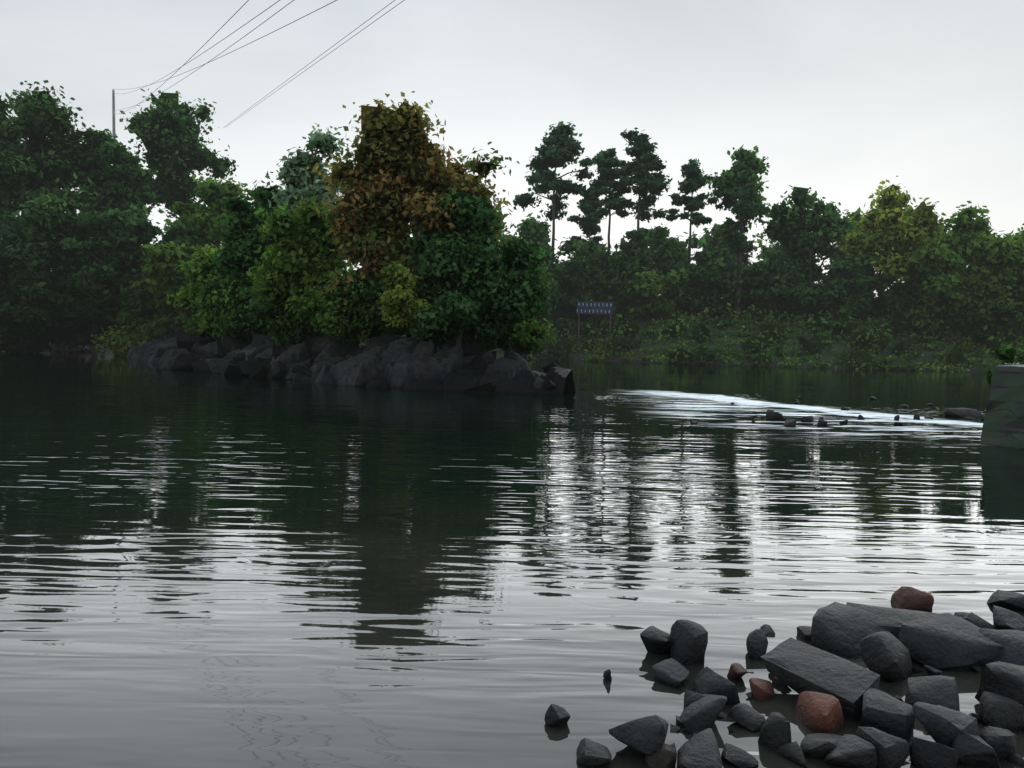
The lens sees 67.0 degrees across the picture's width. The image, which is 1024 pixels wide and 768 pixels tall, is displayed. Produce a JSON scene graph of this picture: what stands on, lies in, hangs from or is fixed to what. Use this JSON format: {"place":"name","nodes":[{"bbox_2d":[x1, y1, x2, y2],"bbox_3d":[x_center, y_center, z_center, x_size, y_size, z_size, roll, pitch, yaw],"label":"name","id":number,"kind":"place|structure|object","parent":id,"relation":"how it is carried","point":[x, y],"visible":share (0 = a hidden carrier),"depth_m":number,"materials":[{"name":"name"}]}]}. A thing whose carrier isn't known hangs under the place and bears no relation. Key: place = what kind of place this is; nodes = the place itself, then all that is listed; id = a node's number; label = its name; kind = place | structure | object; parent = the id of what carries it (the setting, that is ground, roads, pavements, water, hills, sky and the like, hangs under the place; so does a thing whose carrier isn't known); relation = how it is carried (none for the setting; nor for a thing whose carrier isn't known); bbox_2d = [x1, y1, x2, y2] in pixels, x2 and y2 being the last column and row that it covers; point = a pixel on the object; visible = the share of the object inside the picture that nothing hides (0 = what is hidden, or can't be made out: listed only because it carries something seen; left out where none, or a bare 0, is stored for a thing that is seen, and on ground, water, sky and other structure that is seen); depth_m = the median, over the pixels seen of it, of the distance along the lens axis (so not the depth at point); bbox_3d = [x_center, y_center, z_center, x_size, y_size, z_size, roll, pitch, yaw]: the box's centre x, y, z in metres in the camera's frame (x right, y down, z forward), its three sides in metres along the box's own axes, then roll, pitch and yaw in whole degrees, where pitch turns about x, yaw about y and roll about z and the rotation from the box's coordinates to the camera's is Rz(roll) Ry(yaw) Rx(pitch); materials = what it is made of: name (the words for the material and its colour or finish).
{"place":"outdoors","nodes":[
{"label":"outdoors","id":0,"kind":"place"},
{"bbox_2d":[0,351,1023,767],"bbox_3d":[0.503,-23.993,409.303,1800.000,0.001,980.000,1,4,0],"label":"river water","id":1,"kind":"structure","parent":0,"point":[216,571],"depth_m":7.99,"materials":[{"name":"grey liquid"}]},
{"bbox_2d":[0,238,47,335],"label":"tree","id":2,"kind":"object","parent":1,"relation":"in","point":[13,253],"visible":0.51,"depth_m":60.42,"materials":[{"name":"green plant"}]},
{"bbox_2d":[91,315,155,355],"bbox_3d":[-28.852,-3.488,59.478,6.300,3.771,5.699,1,4,0],"label":"bush","id":3,"kind":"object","parent":1,"relation":"in","point":[117,343],"depth_m":58.19,"materials":[{"name":"green plant"}]},
{"bbox_2d":[104,278,164,337],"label":"tree","id":4,"kind":"object","parent":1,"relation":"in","point":[138,305],"visible":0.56,"depth_m":59.47,"materials":[{"name":"green plant"}]},
{"bbox_2d":[191,246,223,314],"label":"tree","id":5,"kind":"object","parent":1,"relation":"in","point":[194,312],"depth_m":61.33,"materials":[{"name":"green plant"}]},
{"bbox_2d":[206,183,276,245],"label":"tree","id":6,"kind":"object","parent":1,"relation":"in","point":[219,230],"visible":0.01,"depth_m":64.14,"materials":[{"name":"green plant"}]},
{"bbox_2d":[126,326,574,395],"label":"island rocks","id":7,"kind":"object","parent":1,"relation":"in","point":[406,363],"visible":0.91,"depth_m":32.22,"materials":[{"name":"grey stone"}]},
{"bbox_2d":[166,243,227,341],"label":"island tree","id":8,"kind":"object","parent":7,"relation":"on","point":[201,264],"visible":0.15,"depth_m":47.12,"materials":[{"name":"green plant"}]},
{"bbox_2d":[195,282,254,338],"bbox_3d":[-15.854,-3.806,43.269,4.450,3.941,3.604,3,4,22],"label":"island shrub","id":9,"kind":"object","parent":7,"relation":"on","point":[211,324],"visible":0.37,"depth_m":42.46,"materials":[{"name":"green plant"}]},
{"bbox_2d":[210,176,282,281],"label":"island tree","id":10,"kind":"object","parent":7,"relation":"on","point":[242,234],"visible":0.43,"depth_m":44.18,"materials":[{"name":"green plant"}]},
{"bbox_2d":[244,299,321,346],"bbox_3d":[-11.303,-2.963,38.237,3.907,3.218,3.037,0,4,-21],"label":"island shrub","id":11,"kind":"object","parent":7,"relation":"on","point":[285,339],"visible":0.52,"depth_m":37.92,"materials":[{"name":"green plant"}]},
{"bbox_2d":[246,192,353,343],"bbox_3d":[-10.157,-5.283,38.112,5.645,7.891,5.883,0,4,-20],"label":"island tree","id":12,"kind":"object","parent":7,"relation":"on","point":[299,254],"visible":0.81,"depth_m":36.62,"materials":[{"name":"green plant"}]},
{"bbox_2d":[266,123,353,267],"bbox_3d":[-11.251,-8.095,43.780,5.516,12.745,5.022,1,4,0],"label":"island tree","id":13,"kind":"object","parent":7,"relation":"on","point":[299,177],"visible":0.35,"depth_m":42.49,"materials":[{"name":"green plant"}]},
{"bbox_2d":[285,280,379,346],"bbox_3d":[-8.010,-3.148,35.011,4.524,3.104,3.420,1,4,0],"label":"island shrub","id":14,"kind":"object","parent":7,"relation":"on","point":[327,312],"visible":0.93,"depth_m":34.51,"materials":[{"name":"green plant"}]},
{"bbox_2d":[307,130,412,346],"bbox_3d":[-6.670,-6.215,35.019,4.903,10.308,5.251,-1,4,-35],"label":"island tree","id":15,"kind":"object","parent":7,"relation":"on","point":[361,228],"visible":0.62,"depth_m":34.06,"materials":[{"name":"brown plant"}]},
{"bbox_2d":[185,256,557,352],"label":"bushes","id":16,"kind":"object","parent":7,"relation":"on","point":[364,289],"visible":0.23,"depth_m":34.84,"materials":[{"name":"green plant"}]},
{"bbox_2d":[375,261,431,327],"bbox_3d":[-4.347,-3.576,30.948,2.330,2.704,2.285,0,4,-22],"label":"bright shrub","id":17,"kind":"object","parent":7,"relation":"on","point":[399,308],"visible":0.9,"depth_m":30.70,"materials":[{"name":"green plant"}]},
{"bbox_2d":[342,91,475,338],"bbox_3d":[-4.068,-6.795,34.522,5.438,11.659,6.250,3,4,21],"label":"island tree","id":18,"kind":"object","parent":7,"relation":"on","point":[412,160],"visible":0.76,"depth_m":32.88,"materials":[{"name":"brown plant"}]},
{"bbox_2d":[409,290,477,340],"bbox_3d":[-2.696,-2.736,30.544,2.811,2.094,2.393,1,4,0],"label":"island shrub","id":19,"kind":"object","parent":7,"relation":"on","point":[432,322],"visible":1,"depth_m":30.31,"materials":[{"name":"green plant"}]},
{"bbox_2d":[398,184,514,354],"bbox_3d":[-2.446,-4.680,33.558,5.299,7.630,5.596,1,4,0],"label":"island tree","id":20,"kind":"object","parent":7,"relation":"on","point":[462,245],"visible":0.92,"depth_m":32.57,"materials":[{"name":"green plant"}]},
{"bbox_2d":[427,141,519,253],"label":"island tree","id":21,"kind":"object","parent":7,"relation":"on","point":[479,167],"visible":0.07,"depth_m":35.02,"materials":[{"name":"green plant"}]},
{"bbox_2d":[465,290,527,346],"bbox_3d":[-0.876,-2.806,33.092,3.138,2.427,2.647,1,4,0],"label":"island shrub","id":22,"kind":"object","parent":7,"relation":"on","point":[487,334],"visible":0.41,"depth_m":32.34,"materials":[{"name":"green plant"}]},
{"bbox_2d":[435,233,559,360],"bbox_3d":[-0.263,-3.616,33.344,4.595,5.574,4.586,4,5,42],"label":"island tree","id":23,"kind":"object","parent":7,"relation":"on","point":[520,290],"visible":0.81,"depth_m":32.16,"materials":[{"name":"green plant"}]},
{"bbox_2d":[508,320,542,350],"bbox_3d":[0.543,-1.992,31.903,1.478,1.308,1.087,1,4,0],"label":"island shrub","id":24,"kind":"object","parent":7,"relation":"on","point":[521,336],"visible":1,"depth_m":31.82,"materials":[{"name":"green plant"}]},
{"bbox_2d":[0,335,984,427],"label":"river rocks","id":25,"kind":"object","parent":1,"relation":"in","point":[967,413],"visible":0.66,"depth_m":23.33,"materials":[{"name":"grey stone"}]},
{"bbox_2d":[544,586,1023,767],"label":"shore rocks","id":26,"kind":"object","parent":1,"relation":"in","point":[886,644],"visible":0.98,"depth_m":4.58,"materials":[{"name":"grey stone"}]},
{"bbox_2d":[981,363,1023,447],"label":"stone pier","id":27,"kind":"structure","parent":1,"relation":"in","point":[1003,424],"depth_m":16.75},
{"bbox_2d":[983,337,1023,387],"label":"pier plants","id":28,"kind":"object","parent":27,"relation":"on","point":[1008,353],"visible":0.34,"depth_m":17.91,"materials":[{"name":"green plant"}]},
{"bbox_2d":[0,0,1023,297],"label":"sky","id":29,"kind":"structure","parent":0,"point":[841,98],"materials":[{"name":"white"}]},
{"bbox_2d":[382,309,1023,371],"bbox_3d":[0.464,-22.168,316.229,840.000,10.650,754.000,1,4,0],"label":"bushes","id":30,"kind":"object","parent":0,"point":[826,355],"depth_m":68.00,"materials":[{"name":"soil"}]},
{"bbox_2d":[0,92,32,235],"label":"tree","id":31,"kind":"object","parent":30,"relation":"on","point":[3,105],"visible":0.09,"depth_m":74.99,"materials":[{"name":"green plant"}]},
{"bbox_2d":[0,112,76,233],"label":"tree","id":32,"kind":"object","parent":30,"relation":"on","point":[15,157],"visible":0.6,"depth_m":70.78,"materials":[{"name":"green plant"}]},
{"bbox_2d":[0,172,102,350],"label":"tree","id":33,"kind":"object","parent":30,"relation":"on","point":[49,224],"visible":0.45,"depth_m":63.16,"materials":[{"name":"green plant"}]},
{"bbox_2d":[1,80,111,217],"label":"tree","id":34,"kind":"object","parent":30,"relation":"on","point":[56,148],"visible":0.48,"depth_m":74.06,"materials":[{"name":"green plant"}]},
{"bbox_2d":[67,126,117,241],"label":"tree","id":35,"kind":"object","parent":30,"relation":"on","point":[94,162],"visible":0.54,"depth_m":75.25,"materials":[{"name":"green plant"}]},
{"bbox_2d":[41,207,157,337],"bbox_3d":[-32.638,-8.508,65.770,12.555,12.736,8.823,1,4,0],"label":"tree","id":36,"kind":"object","parent":30,"relation":"on","point":[119,247],"visible":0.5,"depth_m":63.38,"materials":[{"name":"green plant"}]},
{"bbox_2d":[94,141,159,246],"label":"tree","id":37,"kind":"object","parent":30,"relation":"on","point":[127,176],"visible":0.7,"depth_m":73.84,"materials":[{"name":"green plant"}]},
{"bbox_2d":[125,222,200,319],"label":"tree","id":38,"kind":"object","parent":30,"relation":"on","point":[180,234],"visible":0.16,"depth_m":63.09,"materials":[{"name":"green plant"}]},
{"bbox_2d":[138,241,201,341],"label":"tree","id":39,"kind":"object","parent":30,"relation":"on","point":[162,267],"visible":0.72,"depth_m":55.39,"materials":[{"name":"green plant"}]},
{"bbox_2d":[119,88,237,219],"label":"tree","id":40,"kind":"object","parent":30,"relation":"on","point":[175,154],"visible":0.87,"depth_m":88.29,"materials":[{"name":"green plant"}]},
{"bbox_2d":[155,174,254,256],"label":"tree","id":41,"kind":"object","parent":30,"relation":"on","point":[202,219],"visible":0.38,"depth_m":66.42,"materials":[{"name":"green plant"}]},
{"bbox_2d":[112,0,403,139],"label":"power lines","id":42,"kind":"object","parent":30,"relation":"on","point":[113,114],"visible":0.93,"depth_m":42.24,"materials":[{"name":"metal"}]},
{"bbox_2d":[498,215,565,316],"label":"tree","id":43,"kind":"object","parent":30,"relation":"on","point":[531,228],"visible":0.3,"depth_m":70.34,"materials":[{"name":"green plant"}]},
{"bbox_2d":[511,212,559,261],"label":"tree","id":44,"kind":"object","parent":30,"relation":"on","point":[547,240],"visible":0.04,"depth_m":96.60,"materials":[{"name":"green plant"}]},
{"bbox_2d":[515,269,557,348],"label":"tree","id":45,"kind":"object","parent":30,"relation":"on","point":[544,282],"visible":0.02,"depth_m":68.60,"materials":[{"name":"green plant"}]},
{"bbox_2d":[512,120,608,317],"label":"pine","id":46,"kind":"object","parent":30,"relation":"on","point":[558,149],"visible":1,"depth_m":75.19,"materials":[{"name":"green plant"}]},
{"bbox_2d":[537,273,587,319],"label":"tree","id":47,"kind":"object","parent":30,"relation":"on","point":[561,308],"visible":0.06,"depth_m":77.37,"materials":[{"name":"green plant"}]},
{"bbox_2d":[553,237,603,329],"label":"tree","id":48,"kind":"object","parent":30,"relation":"on","point":[580,277],"visible":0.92,"depth_m":74.34,"materials":[{"name":"green plant"}]},
{"bbox_2d":[567,185,605,293],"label":"pine","id":49,"kind":"object","parent":30,"relation":"on","point":[588,204],"visible":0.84,"depth_m":82.20,"materials":[{"name":"green plant"}]},
{"bbox_2d":[564,235,611,293],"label":"tree","id":50,"kind":"object","parent":30,"relation":"on","point":[603,247],"visible":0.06,"depth_m":102.90,"materials":[{"name":"green plant"}]},
{"bbox_2d":[577,301,612,350],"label":"banner sign","id":51,"kind":"object","parent":30,"relation":"on","point":[592,307],"visible":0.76,"depth_m":71.26,"materials":[{"name":"purple"}]},
{"bbox_2d":[588,288,625,317],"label":"tree","id":52,"kind":"object","parent":30,"relation":"on","point":[595,297],"visible":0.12,"depth_m":76.93,"materials":[{"name":"green plant"}]},
{"bbox_2d":[591,251,625,318],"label":"tree","id":53,"kind":"object","parent":30,"relation":"on","point":[609,282],"visible":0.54,"depth_m":75.52,"materials":[{"name":"green plant"}]},
{"bbox_2d":[588,148,633,250],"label":"pine","id":54,"kind":"object","parent":30,"relation":"on","point":[604,181],"visible":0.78,"depth_m":77.53,"materials":[{"name":"green plant"}]},
{"bbox_2d":[593,227,658,318],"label":"tree","id":55,"kind":"object","parent":30,"relation":"on","point":[632,254],"visible":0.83,"depth_m":74.42,"materials":[{"name":"green plant"}]},
{"bbox_2d":[609,127,672,267],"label":"pine","id":56,"kind":"object","parent":30,"relation":"on","point":[642,178],"visible":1,"depth_m":74.89,"materials":[{"name":"green plant"}]},
{"bbox_2d":[612,267,693,322],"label":"tree","id":57,"kind":"object","parent":30,"relation":"on","point":[639,292],"visible":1,"depth_m":72.73,"materials":[{"name":"green plant"}]},
{"bbox_2d":[650,226,695,301],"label":"tree","id":58,"kind":"object","parent":30,"relation":"on","point":[671,253],"visible":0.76,"depth_m":75.96,"materials":[{"name":"green plant"}]},
{"bbox_2d":[646,223,705,296],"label":"tree","id":59,"kind":"object","parent":30,"relation":"on","point":[695,241],"visible":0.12,"depth_m":93.74,"materials":[{"name":"green plant"}]},
{"bbox_2d":[662,266,714,313],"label":"tree","id":60,"kind":"object","parent":30,"relation":"on","point":[693,301],"visible":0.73,"depth_m":73.39,"materials":[{"name":"green plant"}]},
{"bbox_2d":[666,158,720,263],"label":"pine","id":61,"kind":"object","parent":30,"relation":"on","point":[694,181],"visible":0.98,"depth_m":76.04,"materials":[{"name":"green plant"}]},
{"bbox_2d":[368,290,1022,371],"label":"bank shrubs","id":62,"kind":"object","parent":30,"relation":"on","point":[876,337],"visible":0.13,"depth_m":67.57,"materials":[{"name":"green plant"}]},
{"bbox_2d":[688,246,743,309],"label":"tree","id":63,"kind":"object","parent":30,"relation":"on","point":[715,272],"visible":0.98,"depth_m":72.20,"materials":[{"name":"green plant"}]},
{"bbox_2d":[693,224,765,268],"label":"tree","id":64,"kind":"object","parent":30,"relation":"on","point":[712,242],"visible":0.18,"depth_m":97.91,"materials":[{"name":"green plant"}]},
{"bbox_2d":[705,144,772,319],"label":"tree","id":65,"kind":"object","parent":30,"relation":"on","point":[737,185],"visible":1,"depth_m":71.31,"materials":[{"name":"green plant"}]},
{"bbox_2d":[727,258,755,313],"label":"tree","id":66,"kind":"object","parent":30,"relation":"on","point":[732,306],"visible":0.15,"depth_m":73.25,"materials":[{"name":"green plant"}]},
{"bbox_2d":[736,253,802,313],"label":"tree","id":67,"kind":"object","parent":30,"relation":"on","point":[760,274],"visible":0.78,"depth_m":70.96,"materials":[{"name":"green plant"}]},
{"bbox_2d":[753,242,825,282],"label":"tree","id":68,"kind":"object","parent":30,"relation":"on","point":[765,252],"visible":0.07,"depth_m":92.29,"materials":[{"name":"green plant"}]},
{"bbox_2d":[758,261,833,321],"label":"tree","id":69,"kind":"object","parent":30,"relation":"on","point":[802,295],"visible":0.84,"depth_m":69.29,"materials":[{"name":"green plant"}]},
{"bbox_2d":[752,184,858,319],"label":"tree","id":70,"kind":"object","parent":30,"relation":"on","point":[802,231],"visible":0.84,"depth_m":70.63,"materials":[{"name":"green plant"}]},
{"bbox_2d":[812,270,875,326],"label":"tree","id":71,"kind":"object","parent":30,"relation":"on","point":[836,308],"visible":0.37,"depth_m":69.81,"materials":[{"name":"green plant"}]},
{"bbox_2d":[819,252,882,321],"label":"tree","id":72,"kind":"object","parent":30,"relation":"on","point":[853,273],"visible":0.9,"depth_m":69.13,"materials":[{"name":"green plant"}]},
{"bbox_2d":[837,207,880,291],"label":"tree","id":73,"kind":"object","parent":30,"relation":"on","point":[856,217],"visible":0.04,"depth_m":88.91,"materials":[{"name":"green plant"}]},
{"bbox_2d":[837,176,955,321],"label":"tree","id":74,"kind":"object","parent":30,"relation":"on","point":[897,236],"visible":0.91,"depth_m":68.69,"materials":[{"name":"green plant"}]},
{"bbox_2d":[871,277,922,320],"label":"tree","id":75,"kind":"object","parent":30,"relation":"on","point":[890,300],"visible":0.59,"depth_m":69.55,"materials":[{"name":"green plant"}]},
{"bbox_2d":[900,261,935,318],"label":"tree","id":76,"kind":"object","parent":30,"relation":"on","point":[916,277],"visible":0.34,"depth_m":68.32,"materials":[{"name":"green plant"}]},
{"bbox_2d":[898,221,966,278],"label":"tree","id":77,"kind":"object","parent":30,"relation":"on","point":[937,231],"visible":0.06,"depth_m":86.03,"materials":[{"name":"green plant"}]},
{"bbox_2d":[906,269,1006,343],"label":"tree","id":78,"kind":"object","parent":30,"relation":"on","point":[942,295],"visible":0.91,"depth_m":65.02,"materials":[{"name":"green plant"}]},
{"bbox_2d":[911,201,1013,343],"bbox_3d":[38.581,-9.109,65.601,7.938,12.516,8.141,4,5,36],"label":"tree","id":79,"kind":"object","parent":30,"relation":"on","point":[964,241],"visible":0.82,"depth_m":64.37,"materials":[{"name":"green plant"}]},
{"bbox_2d":[966,226,1005,268],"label":"tree","id":80,"kind":"object","parent":30,"relation":"on","point":[988,232],"visible":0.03,"depth_m":85.01,"materials":[{"name":"green plant"}]},
{"bbox_2d":[952,260,1023,342],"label":"tree","id":81,"kind":"object","parent":30,"relation":"on","point":[988,291],"visible":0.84,"depth_m":63.35,"materials":[{"name":"green plant"}]},
{"bbox_2d":[985,269,1023,340],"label":"tree","id":82,"kind":"object","parent":30,"relation":"on","point":[1019,280],"visible":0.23,"depth_m":63.21,"materials":[{"name":"green plant"}]},
{"bbox_2d":[988,227,1023,338],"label":"tree","id":83,"kind":"object","parent":30,"relation":"on","point":[1014,266],"visible":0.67,"depth_m":63.02,"materials":[{"name":"green plant"}]}
]}

